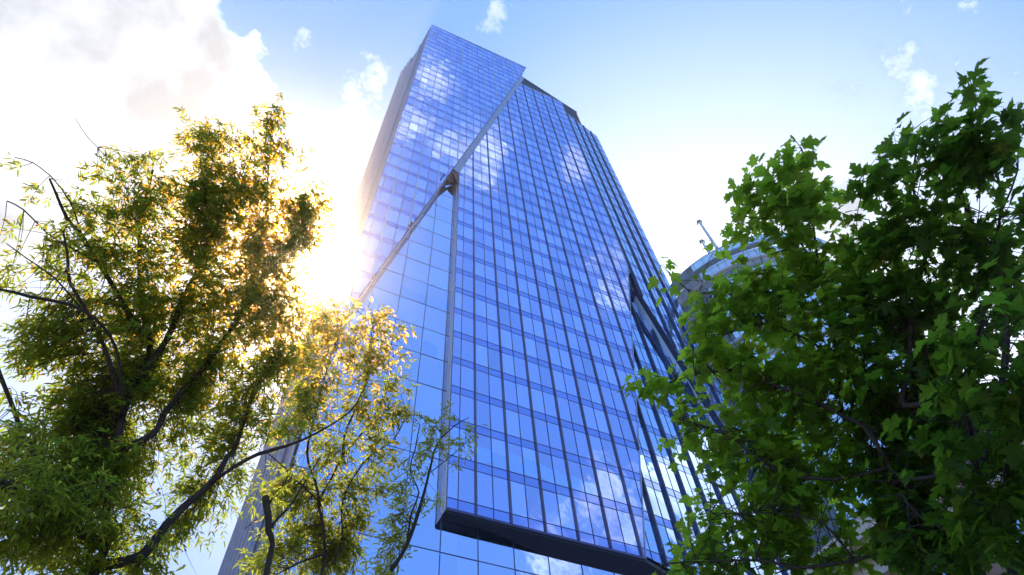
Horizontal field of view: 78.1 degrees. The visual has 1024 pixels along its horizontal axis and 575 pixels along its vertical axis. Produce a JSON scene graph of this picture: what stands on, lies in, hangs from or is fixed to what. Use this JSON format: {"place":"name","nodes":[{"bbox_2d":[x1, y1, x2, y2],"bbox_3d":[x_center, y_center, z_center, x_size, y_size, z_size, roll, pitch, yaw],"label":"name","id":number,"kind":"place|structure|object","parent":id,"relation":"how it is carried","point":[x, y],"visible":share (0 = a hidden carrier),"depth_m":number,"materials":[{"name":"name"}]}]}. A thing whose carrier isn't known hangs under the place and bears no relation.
{"place":"outdoors","nodes":[
{"label":"outdoors","id":0,"kind":"place"},
{"bbox_2d":[0,0,1023,574],"label":"sky","id":1,"kind":"structure","parent":0,"point":[678,96],"materials":[{"name":"blue"}]},
{"bbox_2d":[672,220,912,556],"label":"round tower","id":2,"kind":"structure","parent":0,"point":[717,267],"depth_m":107.38,"materials":[{"name":"blue glass"}]},
{"bbox_2d":[805,389,1023,574],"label":"stone building","id":3,"kind":"structure","parent":0,"point":[997,569],"depth_m":13.66,"materials":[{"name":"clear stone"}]},
{"label":"ground","id":4,"kind":"structure","parent":0,"visible":0},
{"bbox_2d":[218,25,790,574],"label":"glass tower","id":5,"kind":"structure","parent":4,"relation":"on","point":[496,249],"depth_m":63.86,"materials":[{"name":"blue glass"}]},
{"bbox_2d":[264,516,310,574],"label":"window pane","id":6,"kind":"structure","parent":5,"relation":"in","point":[275,531],"depth_m":36.95,"materials":[{"name":"blue glass"}]},
{"bbox_2d":[278,466,326,518],"bbox_3d":[-13.152,13.033,40.008,2.350,3.830,0.001,20,-61,-16],"label":"window pane","id":7,"kind":"structure","parent":5,"relation":"in","point":[321,475],"depth_m":41.03,"materials":[{"name":"blue glass"}]},
{"bbox_2d":[294,426,337,471],"bbox_3d":[-13.362,10.955,43.219,2.350,3.830,0.029,20,-61,-16],"label":"window pane","id":8,"kind":"structure","parent":5,"relation":"in","point":[302,447],"depth_m":42.60,"materials":[{"name":"blue glass"}]},
{"bbox_2d":[312,390,346,430],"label":"window pane","id":9,"kind":"structure","parent":5,"relation":"in","point":[341,401],"depth_m":46.47,"materials":[{"name":"blue glass"}]},
{"bbox_2d":[306,527,358,574],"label":"window pane","id":10,"kind":"structure","parent":5,"relation":"in","point":[348,573],"depth_m":37.14,"materials":[{"name":"blue glass"}]},
{"bbox_2d":[319,355,353,393],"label":"window pane","id":11,"kind":"structure","parent":5,"relation":"in","point":[341,364],"depth_m":49.70,"materials":[{"name":"blue glass"}]},
{"bbox_2d":[322,475,366,531],"bbox_3d":[-10.874,13.875,40.702,2.703,3.830,0.013,20,-61,-16],"label":"window pane","id":12,"kind":"structure","parent":5,"relation":"in","point":[324,512],"depth_m":40.51,"materials":[{"name":"blue glass"}]},
{"bbox_2d":[328,328,360,360],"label":"window pane","id":13,"kind":"structure","parent":5,"relation":"in","point":[340,328],"depth_m":52.68,"materials":[{"name":"blue glass"}]},
{"bbox_2d":[329,433,373,481],"bbox_3d":[-11.084,11.798,43.913,2.702,3.830,0.016,20,-61,-16],"label":"window pane","id":14,"kind":"structure","parent":5,"relation":"in","point":[357,454],"depth_m":43.95,"materials":[{"name":"blue glass"}]},
{"bbox_2d":[342,306,366,332],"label":"window pane","id":15,"kind":"structure","parent":5,"relation":"in","point":[352,320],"depth_m":56.22,"materials":[{"name":"blue glass"}]},
{"bbox_2d":[340,397,378,438],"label":"window pane","id":16,"kind":"structure","parent":5,"relation":"in","point":[358,431],"depth_m":46.31,"materials":[{"name":"blue glass"}]},
{"bbox_2d":[356,286,372,307],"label":"window pane","id":17,"kind":"structure","parent":5,"relation":"in","point":[365,300],"depth_m":59.15,"materials":[{"name":"blue glass"}]},
{"bbox_2d":[349,369,385,403],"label":"window pane","id":18,"kind":"structure","parent":5,"relation":"in","point":[383,373],"depth_m":50.11,"materials":[{"name":"blue glass"}]},
{"bbox_2d":[355,337,390,370],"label":"window pane","id":19,"kind":"structure","parent":5,"relation":"in","point":[362,341],"depth_m":53.88,"materials":[{"name":"blue glass"}]},
{"bbox_2d":[354,534,398,574],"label":"window pane","id":20,"kind":"structure","parent":5,"relation":"in","point":[365,543],"depth_m":38.82,"materials":[{"name":"blue glass"}]},
{"bbox_2d":[362,310,394,342],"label":"window pane","id":21,"kind":"structure","parent":5,"relation":"in","point":[391,319],"depth_m":56.74,"materials":[{"name":"blue glass"}]},
{"bbox_2d":[360,485,404,541],"bbox_3d":[-8.437,14.776,41.445,2.702,3.830,0.010,20,-61,-16],"label":"window pane","id":22,"kind":"structure","parent":5,"relation":"in","point":[384,512],"depth_m":41.37,"materials":[{"name":"blue glass"}]},
{"bbox_2d":[368,287,398,317],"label":"window pane","id":23,"kind":"structure","parent":5,"relation":"in","point":[379,296],"depth_m":60.20,"materials":[{"name":"blue glass"}]},
{"bbox_2d":[374,268,402,294],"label":"window pane","id":24,"kind":"structure","parent":5,"relation":"in","point":[386,280],"depth_m":63.07,"materials":[{"name":"blue glass"}]},
{"bbox_2d":[369,444,409,492],"bbox_3d":[-8.647,12.699,44.656,2.703,3.830,0.007,20,-61,-16],"label":"window pane","id":25,"kind":"structure","parent":5,"relation":"in","point":[405,453],"depth_m":44.70,"materials":[{"name":"blue glass"}]},
{"bbox_2d":[383,253,405,274],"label":"window pane","id":26,"kind":"structure","parent":5,"relation":"in","point":[396,263],"depth_m":66.28,"materials":[{"name":"blue glass"}]},
{"bbox_2d":[377,407,412,450],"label":"window pane","id":27,"kind":"structure","parent":5,"relation":"in","point":[406,429],"depth_m":47.56,"materials":[{"name":"blue glass"}]},
{"bbox_2d":[383,373,416,413],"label":"window pane","id":28,"kind":"structure","parent":5,"relation":"in","point":[405,381],"depth_m":51.75,"materials":[{"name":"blue glass"}]},
{"bbox_2d":[394,238,408,255],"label":"window pane","id":29,"kind":"structure","parent":5,"relation":"in","point":[402,248],"depth_m":69.47,"materials":[{"name":"blue glass"}]},
{"bbox_2d":[387,345,419,380],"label":"window pane","id":30,"kind":"structure","parent":5,"relation":"in","point":[413,370],"depth_m":54.29,"materials":[{"name":"blue glass"}]},
{"bbox_2d":[392,319,422,352],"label":"window pane","id":31,"kind":"structure","parent":5,"relation":"in","point":[414,344],"depth_m":57.43,"materials":[{"name":"blue glass"}]},
{"bbox_2d":[396,296,424,326],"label":"window pane","id":32,"kind":"structure","parent":5,"relation":"in","point":[410,311],"depth_m":60.65,"materials":[{"name":"blue glass"}]},
{"bbox_2d":[400,276,427,302],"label":"window pane","id":33,"kind":"structure","parent":5,"relation":"in","point":[416,286],"depth_m":64.53,"materials":[{"name":"blue glass"}]},
{"bbox_2d":[404,257,429,283],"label":"window pane","id":34,"kind":"structure","parent":5,"relation":"in","point":[414,269],"depth_m":67.09,"materials":[{"name":"blue glass"}]},
{"bbox_2d":[398,545,439,574],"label":"window pane","id":35,"kind":"structure","parent":5,"relation":"in","point":[423,561],"depth_m":39.73,"materials":[{"name":"blue glass"}]},
{"bbox_2d":[407,240,430,264],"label":"window pane","id":36,"kind":"structure","parent":5,"relation":"in","point":[416,251],"depth_m":70.30,"materials":[{"name":"blue glass"}]},
{"bbox_2d":[402,495,440,550],"bbox_3d":[-6.000,15.678,42.187,2.702,3.830,0.001,20,-61,-16],"label":"window pane","id":37,"kind":"structure","parent":5,"relation":"in","point":[426,534],"depth_m":42.01,"materials":[{"name":"blue glass"}]},
{"bbox_2d":[410,225,432,246],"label":"window pane","id":38,"kind":"structure","parent":5,"relation":"in","point":[419,235],"depth_m":73.52,"materials":[{"name":"blue glass"}]},
{"bbox_2d":[414,213,434,231],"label":"window pane","id":39,"kind":"structure","parent":5,"relation":"in","point":[426,222],"depth_m":76.67,"materials":[{"name":"blue glass"}]},
{"bbox_2d":[407,452,442,500],"bbox_3d":[-6.210,13.601,45.398,2.702,3.830,0.018,20,-61,-16],"label":"window pane","id":40,"kind":"structure","parent":5,"relation":"in","point":[435,481],"depth_m":45.35,"materials":[{"name":"blue glass"}]},
{"bbox_2d":[411,415,444,459],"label":"window pane","id":41,"kind":"structure","parent":5,"relation":"in","point":[414,435],"depth_m":48.46,"materials":[{"name":"blue glass"}]},
{"bbox_2d":[415,383,446,422],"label":"window pane","id":42,"kind":"structure","parent":5,"relation":"in","point":[428,398],"depth_m":51.83,"materials":[{"name":"blue glass"}]},
{"bbox_2d":[418,354,447,390],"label":"window pane","id":43,"kind":"structure","parent":5,"relation":"in","point":[432,371],"depth_m":54.96,"materials":[{"name":"blue glass"}]},
{"bbox_2d":[421,328,448,361],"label":"window pane","id":44,"kind":"structure","parent":5,"relation":"in","point":[442,341],"depth_m":58.66,"materials":[{"name":"blue glass"}]},
{"bbox_2d":[424,305,449,335],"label":"window pane","id":45,"kind":"structure","parent":5,"relation":"in","point":[436,320],"depth_m":61.41,"materials":[{"name":"blue glass"}]},
{"bbox_2d":[426,285,450,307],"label":"window pane","id":46,"kind":"structure","parent":5,"relation":"in","point":[444,295],"depth_m":65.40,"materials":[{"name":"blue glass"}]},
{"bbox_2d":[428,266,451,291],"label":"window pane","id":47,"kind":"structure","parent":5,"relation":"in","point":[439,278],"depth_m":67.84,"materials":[{"name":"blue glass"}]},
{"bbox_2d":[430,249,452,272],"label":"window pane","id":48,"kind":"structure","parent":5,"relation":"in","point":[441,260],"depth_m":71.07,"materials":[{"name":"blue glass"}]},
{"bbox_2d":[432,233,453,255],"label":"window pane","id":49,"kind":"structure","parent":5,"relation":"in","point":[443,244],"depth_m":74.27,"materials":[{"name":"blue glass"}]},
{"bbox_2d":[441,510,457,555],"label":"window pane","id":50,"kind":"structure","parent":5,"relation":"in","point":[449,532],"depth_m":42.15,"materials":[{"name":"blue glass"}]},
{"bbox_2d":[447,464,457,498],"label":"window pane","id":51,"kind":"structure","parent":5,"relation":"in","point":[452,477],"depth_m":44.75,"materials":[{"name":"blue glass"}]},
{"bbox_2d":[459,467,474,503],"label":"window pane","id":52,"kind":"structure","parent":5,"relation":"in","point":[466,476],"depth_m":45.11,"materials":[{"name":"blue glass"}]},
{"bbox_2d":[459,429,474,460],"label":"window pane","id":53,"kind":"structure","parent":5,"relation":"in","point":[463,435],"depth_m":48.23,"materials":[{"name":"blue glass"}]},
{"bbox_2d":[460,395,474,423],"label":"window pane","id":54,"kind":"structure","parent":5,"relation":"in","point":[467,405],"depth_m":51.56,"materials":[{"name":"blue glass"}]},
{"bbox_2d":[458,525,477,559],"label":"window pane","id":55,"kind":"structure","parent":5,"relation":"in","point":[467,536],"depth_m":42.49,"materials":[{"name":"blue glass"}]},
{"bbox_2d":[461,365,474,391],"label":"window pane","id":56,"kind":"structure","parent":5,"relation":"in","point":[467,374],"depth_m":54.72,"materials":[{"name":"blue glass"}]},
{"bbox_2d":[476,370,488,395],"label":"window pane","id":57,"kind":"structure","parent":5,"relation":"in","point":[482,379],"depth_m":55.15,"materials":[{"name":"blue glass"}]},
{"bbox_2d":[476,400,489,428],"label":"window pane","id":58,"kind":"structure","parent":5,"relation":"in","point":[483,409],"depth_m":51.99,"materials":[{"name":"blue glass"}]},
{"bbox_2d":[477,434,491,465],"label":"window pane","id":59,"kind":"structure","parent":5,"relation":"in","point":[483,441],"depth_m":49.37,"materials":[{"name":"blue glass"}]},
{"bbox_2d":[477,472,492,507],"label":"window pane","id":60,"kind":"structure","parent":5,"relation":"in","point":[484,481],"depth_m":45.49,"materials":[{"name":"blue glass"}]},
{"bbox_2d":[478,530,514,568],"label":"window pane","id":61,"kind":"structure","parent":5,"relation":"in","point":[495,549],"depth_m":43.04,"materials":[{"name":"blue glass"}]},
{"bbox_2d":[490,404,504,432],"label":"window pane","id":62,"kind":"structure","parent":5,"relation":"in","point":[497,413],"depth_m":52.30,"materials":[{"name":"blue glass"}]},
{"bbox_2d":[491,438,507,469],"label":"window pane","id":63,"kind":"structure","parent":5,"relation":"in","point":[498,446],"depth_m":49.66,"materials":[{"name":"blue glass"}]},
{"bbox_2d":[493,476,509,512],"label":"window pane","id":64,"kind":"structure","parent":5,"relation":"in","point":[501,500],"depth_m":45.86,"materials":[{"name":"blue glass"}]},
{"bbox_2d":[506,409,519,437],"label":"window pane","id":65,"kind":"structure","parent":5,"relation":"in","point":[512,418],"depth_m":52.68,"materials":[{"name":"blue glass"}]},
{"bbox_2d":[508,443,523,474],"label":"window pane","id":66,"kind":"structure","parent":5,"relation":"in","point":[515,449],"depth_m":50.25,"materials":[{"name":"blue glass"}]},
{"bbox_2d":[510,481,526,516],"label":"window pane","id":67,"kind":"structure","parent":5,"relation":"in","point":[519,507],"depth_m":46.24,"materials":[{"name":"blue glass"}]},
{"bbox_2d":[519,413,534,441],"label":"window pane","id":68,"kind":"structure","parent":5,"relation":"in","point":[526,422],"depth_m":53.03,"materials":[{"name":"blue glass"}]},
{"bbox_2d":[522,447,538,477],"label":"window pane","id":69,"kind":"structure","parent":5,"relation":"in","point":[530,454],"depth_m":50.57,"materials":[{"name":"blue glass"}]},
{"bbox_2d":[514,543,549,574],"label":"window pane","id":70,"kind":"structure","parent":5,"relation":"in","point":[527,560],"depth_m":43.59,"materials":[{"name":"blue glass"}]},
{"bbox_2d":[526,485,543,521],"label":"window pane","id":71,"kind":"structure","parent":5,"relation":"in","point":[534,501],"depth_m":46.60,"materials":[{"name":"blue glass"}]},
{"bbox_2d":[534,418,549,446],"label":"window pane","id":72,"kind":"structure","parent":5,"relation":"in","point":[540,425],"depth_m":53.44,"materials":[{"name":"blue glass"}]},
{"bbox_2d":[538,452,554,483],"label":"window pane","id":73,"kind":"structure","parent":5,"relation":"in","point":[544,459],"depth_m":50.81,"materials":[{"name":"blue glass"}]},
{"bbox_2d":[543,490,560,525],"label":"window pane","id":74,"kind":"structure","parent":5,"relation":"in","point":[550,498],"depth_m":46.98,"materials":[{"name":"blue glass"}]},
{"bbox_2d":[547,422,563,450],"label":"window pane","id":75,"kind":"structure","parent":5,"relation":"in","point":[554,431],"depth_m":53.79,"materials":[{"name":"blue glass"}]},
{"bbox_2d":[552,456,569,486],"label":"window pane","id":76,"kind":"structure","parent":5,"relation":"in","point":[559,464],"depth_m":51.14,"materials":[{"name":"blue glass"}]},
{"bbox_2d":[549,557,582,574],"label":"window pane","id":77,"kind":"structure","parent":5,"relation":"in","point":[557,567],"depth_m":44.42,"materials":[{"name":"blue glass"}]},
{"bbox_2d":[557,494,576,529],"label":"window pane","id":78,"kind":"structure","parent":5,"relation":"in","point":[566,510],"depth_m":47.35,"materials":[{"name":"blue glass"}]},
{"bbox_2d":[562,427,577,454],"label":"window pane","id":79,"kind":"structure","parent":5,"relation":"in","point":[569,438],"depth_m":54.16,"materials":[{"name":"blue glass"}]},
{"bbox_2d":[568,460,584,491],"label":"window pane","id":80,"kind":"structure","parent":5,"relation":"in","point":[574,468],"depth_m":51.52,"materials":[{"name":"blue glass"}]},
{"bbox_2d":[574,430,591,458],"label":"window pane","id":81,"kind":"structure","parent":5,"relation":"in","point":[581,438],"depth_m":54.52,"materials":[{"name":"blue glass"}]},
{"bbox_2d":[574,498,592,533],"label":"window pane","id":82,"kind":"structure","parent":5,"relation":"in","point":[582,512],"depth_m":47.74,"materials":[{"name":"blue glass"}]},
{"bbox_2d":[581,464,598,493],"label":"window pane","id":83,"kind":"structure","parent":5,"relation":"in","point":[588,473],"depth_m":51.79,"materials":[{"name":"blue glass"}]},
{"bbox_2d":[589,435,605,462],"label":"window pane","id":84,"kind":"structure","parent":5,"relation":"in","point":[597,450],"depth_m":54.92,"materials":[{"name":"blue glass"}]},
{"bbox_2d":[582,565,613,574],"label":"window pane","id":85,"kind":"structure","parent":5,"relation":"in","point":[586,570],"depth_m":45.33,"materials":[{"name":"blue glass"}]},
{"bbox_2d":[588,502,607,537],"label":"window pane","id":86,"kind":"structure","parent":5,"relation":"in","point":[596,512],"depth_m":48.09,"materials":[{"name":"blue glass"}]},
{"bbox_2d":[596,469,613,499],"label":"window pane","id":87,"kind":"structure","parent":5,"relation":"in","point":[603,477],"depth_m":51.70,"materials":[{"name":"blue glass"}]},
{"bbox_2d":[601,439,618,466],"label":"window pane","id":88,"kind":"structure","parent":5,"relation":"in","point":[608,447],"depth_m":55.27,"materials":[{"name":"blue glass"}]},
{"bbox_2d":[604,507,623,541],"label":"window pane","id":89,"kind":"structure","parent":5,"relation":"in","point":[611,514],"depth_m":48.48,"materials":[{"name":"blue glass"}]},
{"bbox_2d":[609,472,627,503],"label":"window pane","id":90,"kind":"structure","parent":5,"relation":"in","point":[619,493],"depth_m":52.04,"materials":[{"name":"blue glass"}]},
{"bbox_2d":[617,510,638,545],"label":"window pane","id":91,"kind":"structure","parent":5,"relation":"in","point":[629,534],"depth_m":48.84,"materials":[{"name":"blue glass"}]},
{"bbox_2d":[624,477,641,507],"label":"window pane","id":92,"kind":"structure","parent":5,"relation":"in","point":[631,486],"depth_m":52.45,"materials":[{"name":"blue glass"}]},
{"bbox_2d":[644,519,660,553],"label":"window pane","id":93,"kind":"structure","parent":5,"relation":"in","point":[649,528],"depth_m":49.66,"materials":[{"name":"blue glass"}]},
{"bbox_2d":[657,524,673,557],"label":"window pane","id":94,"kind":"structure","parent":5,"relation":"in","point":[663,534],"depth_m":50.36,"materials":[{"name":"blue glass"}]},
{"label":"pavement","id":95,"kind":"structure","parent":0,"visible":0},
{"bbox_2d":[614,134,992,574],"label":"maple tree","id":96,"kind":"object","parent":95,"relation":"on","point":[783,457],"visible":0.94,"depth_m":4.62,"materials":[{"name":"green plant"}]},
{"bbox_2d":[813,57,1023,574],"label":"maple tree","id":97,"kind":"object","parent":95,"relation":"on","point":[942,409],"visible":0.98,"depth_m":4.07,"materials":[{"name":"green plant"}]},
{"label":"lawn","id":98,"kind":"structure","parent":95,"relation":"on","visible":0},
{"bbox_2d":[0,92,366,574],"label":"ash tree","id":99,"kind":"object","parent":98,"relation":"on","point":[61,507],"visible":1,"depth_m":7.08,"materials":[{"name":"green plant"}]},
{"bbox_2d":[236,458,319,574],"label":"pruned tree","id":100,"kind":"object","parent":98,"relation":"on","point":[266,500],"visible":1,"depth_m":7.01,"materials":[{"name":"green plant"}]},
{"bbox_2d":[232,297,488,574],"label":"ash tree","id":101,"kind":"object","parent":98,"relation":"on","point":[341,548],"visible":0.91,"depth_m":9.04,"materials":[{"name":"green plant"}]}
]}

